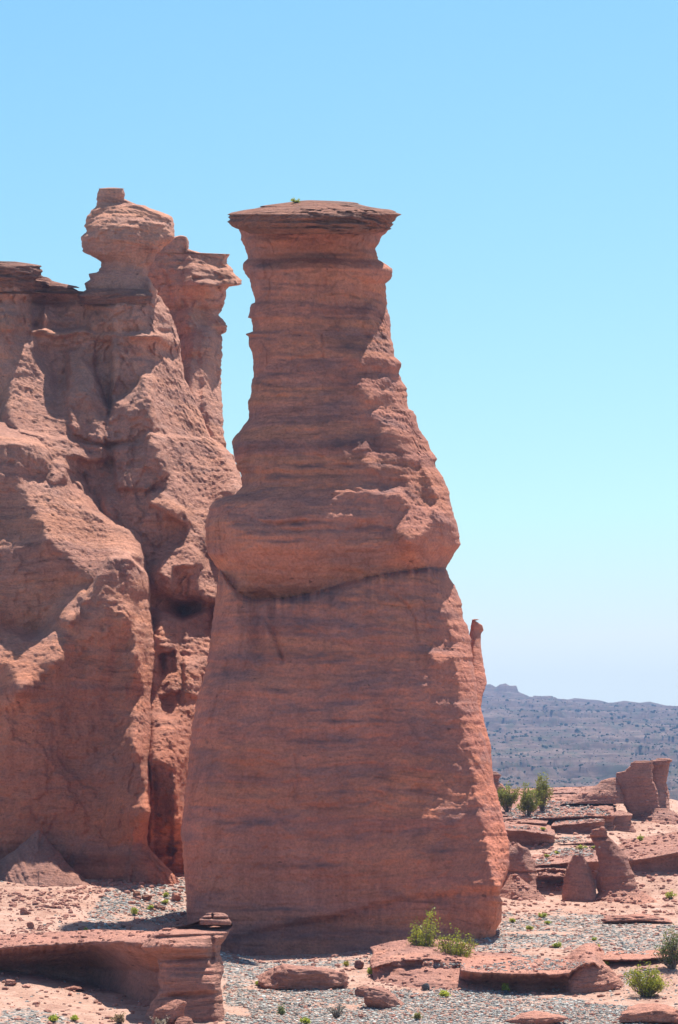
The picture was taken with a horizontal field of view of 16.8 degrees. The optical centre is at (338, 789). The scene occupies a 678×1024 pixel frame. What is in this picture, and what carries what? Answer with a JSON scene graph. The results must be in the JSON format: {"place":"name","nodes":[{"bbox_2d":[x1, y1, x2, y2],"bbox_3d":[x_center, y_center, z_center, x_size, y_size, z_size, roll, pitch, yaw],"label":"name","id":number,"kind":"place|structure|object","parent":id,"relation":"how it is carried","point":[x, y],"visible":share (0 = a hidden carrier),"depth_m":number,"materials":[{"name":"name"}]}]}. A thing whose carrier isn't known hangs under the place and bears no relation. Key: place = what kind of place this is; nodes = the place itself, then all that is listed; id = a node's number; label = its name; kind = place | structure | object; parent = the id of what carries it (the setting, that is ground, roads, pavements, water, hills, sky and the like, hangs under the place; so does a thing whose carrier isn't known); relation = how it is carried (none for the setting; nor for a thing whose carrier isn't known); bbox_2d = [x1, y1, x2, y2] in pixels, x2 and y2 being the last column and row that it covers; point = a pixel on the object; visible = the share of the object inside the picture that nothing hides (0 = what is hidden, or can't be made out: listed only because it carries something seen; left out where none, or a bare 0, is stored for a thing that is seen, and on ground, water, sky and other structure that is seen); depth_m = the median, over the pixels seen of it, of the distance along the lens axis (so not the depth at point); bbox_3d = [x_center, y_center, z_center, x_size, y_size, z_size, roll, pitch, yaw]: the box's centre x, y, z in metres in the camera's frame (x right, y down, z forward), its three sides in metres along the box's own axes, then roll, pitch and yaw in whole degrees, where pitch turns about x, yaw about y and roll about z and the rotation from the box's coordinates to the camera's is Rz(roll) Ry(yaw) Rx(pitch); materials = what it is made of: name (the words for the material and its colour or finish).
{"place":"outdoors","nodes":[
{"label":"outdoors","id":0,"kind":"place"},
{"bbox_2d":[0,799,677,1023],"bbox_3d":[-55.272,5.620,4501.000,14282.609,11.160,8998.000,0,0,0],"label":"ground","id":1,"kind":"structure","parent":0,"point":[14,994],"depth_m":83.06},
{"bbox_2d":[5,979,16,985],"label":"boulder","id":2,"kind":"object","parent":1,"relation":"on","point":[9,982],"visible":1,"depth_m":68.94,"materials":[{"name":"stone"}]},
{"bbox_2d":[20,907,29,914],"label":"boulder","id":3,"kind":"object","parent":1,"relation":"on","point":[24,911],"visible":1,"depth_m":90.59,"materials":[{"name":"stone"}]},
{"bbox_2d":[27,922,33,928],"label":"boulder","id":4,"kind":"object","parent":1,"relation":"on","point":[30,925],"visible":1,"depth_m":82.98,"materials":[{"name":"stone"}]},
{"bbox_2d":[47,1014,59,1021],"bbox_3d":[-7.671,6.153,61.756,0.336,0.276,0.421,0,0,0],"label":"grass tuft","id":5,"kind":"object","parent":1,"relation":"on","point":[53,1018],"visible":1,"depth_m":61.74,"materials":[{"name":"green plant"}]},
{"bbox_2d":[64,986,84,990],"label":"boulder","id":6,"kind":"object","parent":1,"relation":"on","point":[72,988],"visible":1,"depth_m":69.04,"materials":[{"name":"stone"}]},
{"bbox_2d":[70,1014,79,1020],"bbox_3d":[-7.121,6.158,62.015,0.273,0.248,0.249,0,0,0],"label":"grass tuft","id":7,"kind":"object","parent":1,"relation":"on","point":[74,1018],"visible":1,"depth_m":61.98,"materials":[{"name":"green plant"}]},
{"bbox_2d":[0,913,231,1022],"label":"rock ledge","id":8,"kind":"object","parent":1,"relation":"on","point":[187,967],"visible":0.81,"depth_m":67.33,"materials":[{"name":"stone"}]},
{"bbox_2d":[109,1012,125,1022],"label":"dry bush","id":9,"kind":"object","parent":1,"relation":"on","point":[118,1018],"visible":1,"depth_m":61.93,"materials":[{"name":"brown plant"}]},
{"bbox_2d":[0,188,241,886],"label":"rock cliff","id":10,"kind":"structure","parent":1,"relation":"on","point":[120,474],"depth_m":110.81,"materials":[{"name":"stone"}]},
{"bbox_2d":[121,922,131,927],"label":"boulder","id":11,"kind":"object","parent":1,"relation":"on","point":[124,924],"visible":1,"depth_m":85.97,"materials":[{"name":"stone"}]},
{"bbox_2d":[130,907,138,914],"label":"grass tuft","id":12,"kind":"object","parent":1,"relation":"on","point":[134,910],"visible":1,"depth_m":93.21,"materials":[{"name":"green plant"}]},
{"bbox_2d":[133,891,140,896],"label":"boulder","id":13,"kind":"object","parent":1,"relation":"on","point":[136,893],"visible":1,"depth_m":97.22,"materials":[{"name":"brown stone"}]},
{"bbox_2d":[142,894,151,900],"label":"boulder","id":14,"kind":"object","parent":1,"relation":"on","point":[146,897],"visible":1,"depth_m":96.98,"materials":[{"name":"brown stone"}]},
{"bbox_2d":[151,1017,168,1023],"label":"dry bush","id":15,"kind":"object","parent":1,"relation":"on","point":[161,1021],"visible":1,"depth_m":60.53,"materials":[{"name":"grey plant"}]},
{"bbox_2d":[154,905,165,909],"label":"boulder","id":16,"kind":"object","parent":1,"relation":"on","point":[161,907],"visible":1,"depth_m":95.73,"materials":[{"name":"brown stone"}]},
{"bbox_2d":[151,999,186,1023],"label":"boulder","id":17,"kind":"object","parent":1,"relation":"on","point":[173,1011],"visible":0.97,"depth_m":60.83,"materials":[{"name":"stone"}]},
{"bbox_2d":[171,892,180,900],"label":"boulder","id":18,"kind":"object","parent":1,"relation":"on","point":[176,897],"visible":1,"depth_m":97.78,"materials":[{"name":"stone"}]},
{"bbox_2d":[175,1016,193,1023],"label":"boulder","id":19,"kind":"object","parent":1,"relation":"on","point":[183,1020],"visible":1,"depth_m":60.62,"materials":[{"name":"stone"}]},
{"bbox_2d":[277,1004,285,1014],"bbox_3d":[-1.641,6.212,64.852,0.282,0.389,0.267,0,0,23],"label":"grass tuft","id":20,"kind":"object","parent":1,"relation":"on","point":[281,1010],"visible":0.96,"depth_m":64.80,"materials":[{"name":"green plant"}]},
{"bbox_2d":[257,964,348,989],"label":"rock mound","id":21,"kind":"object","parent":1,"relation":"on","point":[289,976],"visible":0.97,"depth_m":70.92,"materials":[{"name":"stone"}]},
{"bbox_2d":[299,1016,311,1023],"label":"grass tuft","id":22,"kind":"object","parent":1,"relation":"on","point":[305,1020],"visible":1,"depth_m":61.74,"materials":[{"name":"green plant"}]},
{"bbox_2d":[327,1003,346,1017],"bbox_3d":[0.014,6.182,64.115,0.702,0.496,0.468,0,0,-45],"label":"dry bush","id":23,"kind":"object","parent":1,"relation":"on","point":[335,1013],"visible":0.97,"depth_m":63.99,"materials":[{"name":"grey plant"}]},
{"bbox_2d":[0,788,677,1023],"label":"rubble","id":24,"kind":"object","parent":1,"relation":"on","point":[65,916],"visible":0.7,"depth_m":92.67,"materials":[{"name":"stone"}]},
{"bbox_2d":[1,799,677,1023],"bbox_3d":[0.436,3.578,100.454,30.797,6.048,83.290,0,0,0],"label":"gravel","id":25,"kind":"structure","parent":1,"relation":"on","point":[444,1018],"depth_m":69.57,"materials":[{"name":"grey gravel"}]},
{"bbox_2d":[180,200,509,955],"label":"rock tower","id":26,"kind":"structure","parent":1,"relation":"on","point":[341,794],"depth_m":93.56,"materials":[{"name":"stone"}]},
{"bbox_2d":[291,198,299,202],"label":"grass tuft","id":27,"kind":"object","parent":26,"relation":"on","point":[294,200],"visible":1,"depth_m":98.08,"materials":[{"name":"green plant"}]},
{"bbox_2d":[354,960,363,968],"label":"boulder","id":28,"kind":"object","parent":1,"relation":"on","point":[358,964],"visible":1,"depth_m":78.18,"materials":[{"name":"stone"}]},
{"bbox_2d":[354,986,368,996],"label":"boulder","id":29,"kind":"object","parent":1,"relation":"on","point":[358,991],"visible":0.55,"depth_m":69.52,"materials":[{"name":"stone"}]},
{"bbox_2d":[366,967,371,974],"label":"grass tuft","id":30,"kind":"object","parent":1,"relation":"on","point":[369,971],"visible":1,"depth_m":75.20,"materials":[{"name":"green plant"}]},
{"bbox_2d":[362,986,403,1008],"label":"boulder","id":31,"kind":"object","parent":1,"relation":"on","point":[378,997],"visible":0.88,"depth_m":66.51,"materials":[{"name":"stone"}]},
{"bbox_2d":[411,1012,422,1018],"bbox_3d":[2.177,6.297,63.998,0.278,0.302,0.254,0,0,-24],"label":"grass tuft","id":32,"kind":"object","parent":1,"relation":"on","point":[416,1015],"visible":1,"depth_m":63.96,"materials":[{"name":"green plant"}]},
{"bbox_2d":[422,983,429,989],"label":"boulder","id":33,"kind":"object","parent":1,"relation":"on","point":[425,986],"visible":1,"depth_m":71.19,"materials":[{"name":"stone"}]},
{"bbox_2d":[438,989,450,997],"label":"grass tuft","id":34,"kind":"object","parent":1,"relation":"on","point":[445,994],"visible":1,"depth_m":69.97,"materials":[{"name":"green plant"}]},
{"bbox_2d":[370,939,624,993],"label":"rock bank","id":35,"kind":"object","parent":1,"relation":"on","point":[579,979],"visible":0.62,"depth_m":72.92,"materials":[{"name":"stone"}]},
{"bbox_2d":[407,904,439,946],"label":"shrub","id":36,"kind":"object","parent":35,"relation":"on","point":[424,939],"visible":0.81,"depth_m":78.52,"materials":[{"name":"green plant"}]},
{"bbox_2d":[435,923,477,956],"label":"shrub","id":37,"kind":"object","parent":35,"relation":"on","point":[456,949],"visible":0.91,"depth_m":76.30,"materials":[{"name":"green plant"}]},
{"bbox_2d":[501,983,509,990],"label":"grass tuft","id":38,"kind":"object","parent":35,"relation":"on","point":[504,986],"visible":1,"depth_m":72.03,"materials":[{"name":"green plant"}]},
{"bbox_2d":[505,1010,567,1023],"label":"rock slab","id":39,"kind":"object","parent":1,"relation":"on","point":[535,1016],"visible":1,"depth_m":62.31,"materials":[{"name":"stone"}]},
{"bbox_2d":[538,912,546,917],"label":"grass tuft","id":40,"kind":"object","parent":1,"relation":"on","point":[542,915],"visible":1,"depth_m":100.46,"materials":[{"name":"green plant"}]},
{"bbox_2d":[552,941,561,947],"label":"grass tuft","id":41,"kind":"object","parent":1,"relation":"on","point":[556,945],"visible":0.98,"depth_m":81.82,"materials":[{"name":"green plant"}]},
{"bbox_2d":[562,853,596,901],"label":"rock pinnacle","id":42,"kind":"object","parent":1,"relation":"on","point":[579,884],"visible":0.81,"depth_m":108.79,"materials":[{"name":"stone"}]},
{"bbox_2d":[499,786,677,904],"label":"rock terrace","id":43,"kind":"object","parent":1,"relation":"on","point":[667,859],"visible":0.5,"depth_m":121.55,"materials":[{"name":"stone"}]},
{"bbox_2d":[493,771,505,793],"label":"rock stack","id":44,"kind":"object","parent":43,"relation":"on","point":[496,777],"visible":0.19,"depth_m":144.54,"materials":[{"name":"stone"}]},
{"bbox_2d":[498,781,520,811],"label":"shrub","id":45,"kind":"object","parent":43,"relation":"on","point":[506,800],"visible":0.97,"depth_m":134.29,"materials":[{"name":"green plant"}]},
{"bbox_2d":[500,842,536,892],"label":"rock block","id":46,"kind":"object","parent":43,"relation":"on","point":[521,860],"visible":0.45,"depth_m":109.45,"materials":[{"name":"stone"}]},
{"bbox_2d":[516,782,542,815],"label":"shrub","id":47,"kind":"object","parent":43,"relation":"on","point":[528,804],"visible":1,"depth_m":130.66,"materials":[{"name":"green plant"}]},
{"bbox_2d":[531,772,553,811],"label":"shrub","id":48,"kind":"object","parent":43,"relation":"on","point":[542,788],"visible":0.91,"depth_m":133.71,"materials":[{"name":"green plant"}]},
{"bbox_2d":[575,844,586,848],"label":"grass tuft","id":49,"kind":"object","parent":43,"relation":"on","point":[581,846],"visible":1,"depth_m":120.49,"materials":[{"name":"green plant"}]},
{"bbox_2d":[590,828,638,892],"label":"rock pinnacle","id":50,"kind":"object","parent":1,"relation":"on","point":[614,870],"visible":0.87,"depth_m":109.07,"materials":[{"name":"stone"}]},
{"bbox_2d":[562,758,671,818],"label":"rock butte","id":51,"kind":"object","parent":1,"relation":"on","point":[639,780],"visible":0.9,"depth_m":137.25,"materials":[{"name":"stone"}]},
{"bbox_2d":[614,810,635,832],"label":"rock outcrop","id":52,"kind":"object","parent":1,"relation":"on","point":[622,821],"visible":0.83,"depth_m":130.87,"materials":[{"name":"stone"}]},
{"bbox_2d":[600,914,671,923],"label":"rock slab","id":53,"kind":"object","parent":1,"relation":"on","point":[633,919],"visible":0.88,"depth_m":96.32,"materials":[{"name":"stone"}]},
{"bbox_2d":[603,950,676,962],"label":"rock shelf","id":54,"kind":"object","parent":1,"relation":"on","point":[630,958],"visible":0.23,"depth_m":75.20,"materials":[{"name":"stone"}]},
{"bbox_2d":[618,1003,677,1023],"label":"rock slab","id":55,"kind":"object","parent":1,"relation":"on","point":[651,1013],"visible":1,"depth_m":61.63,"materials":[{"name":"stone"}]},
{"bbox_2d":[623,960,672,997],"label":"shrub","id":56,"kind":"object","parent":1,"relation":"on","point":[648,986],"visible":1,"depth_m":69.08,"materials":[{"name":"green plant"}]},
{"bbox_2d":[651,924,677,969],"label":"shrub","id":57,"kind":"object","parent":1,"relation":"on","point":[672,949],"visible":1,"depth_m":73.62,"materials":[{"name":"green plant"}]},
{"bbox_2d":[665,889,675,898],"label":"grass tuft","id":58,"kind":"object","parent":1,"relation":"on","point":[669,895],"visible":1,"depth_m":108.85,"materials":[{"name":"green plant"}]},
{"bbox_2d":[0,0,677,705],"label":"sky","id":59,"kind":"structure","parent":0,"point":[525,151],"materials":[{"name":"blue"}]},
{"bbox_2d":[481,683,677,800],"bbox_3d":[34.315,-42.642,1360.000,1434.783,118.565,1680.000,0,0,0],"label":"hills","id":60,"kind":"structure","parent":0,"point":[590,760],"depth_m":1294.27,"materials":[{"name":"grey stone"}]},
{"bbox_2d":[482,695,677,789],"bbox_3d":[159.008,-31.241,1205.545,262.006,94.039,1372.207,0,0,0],"label":"scrub","id":61,"kind":"object","parent":60,"relation":"on","point":[583,735],"visible":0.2,"depth_m":1306.41,"materials":[{"name":"green plant"}]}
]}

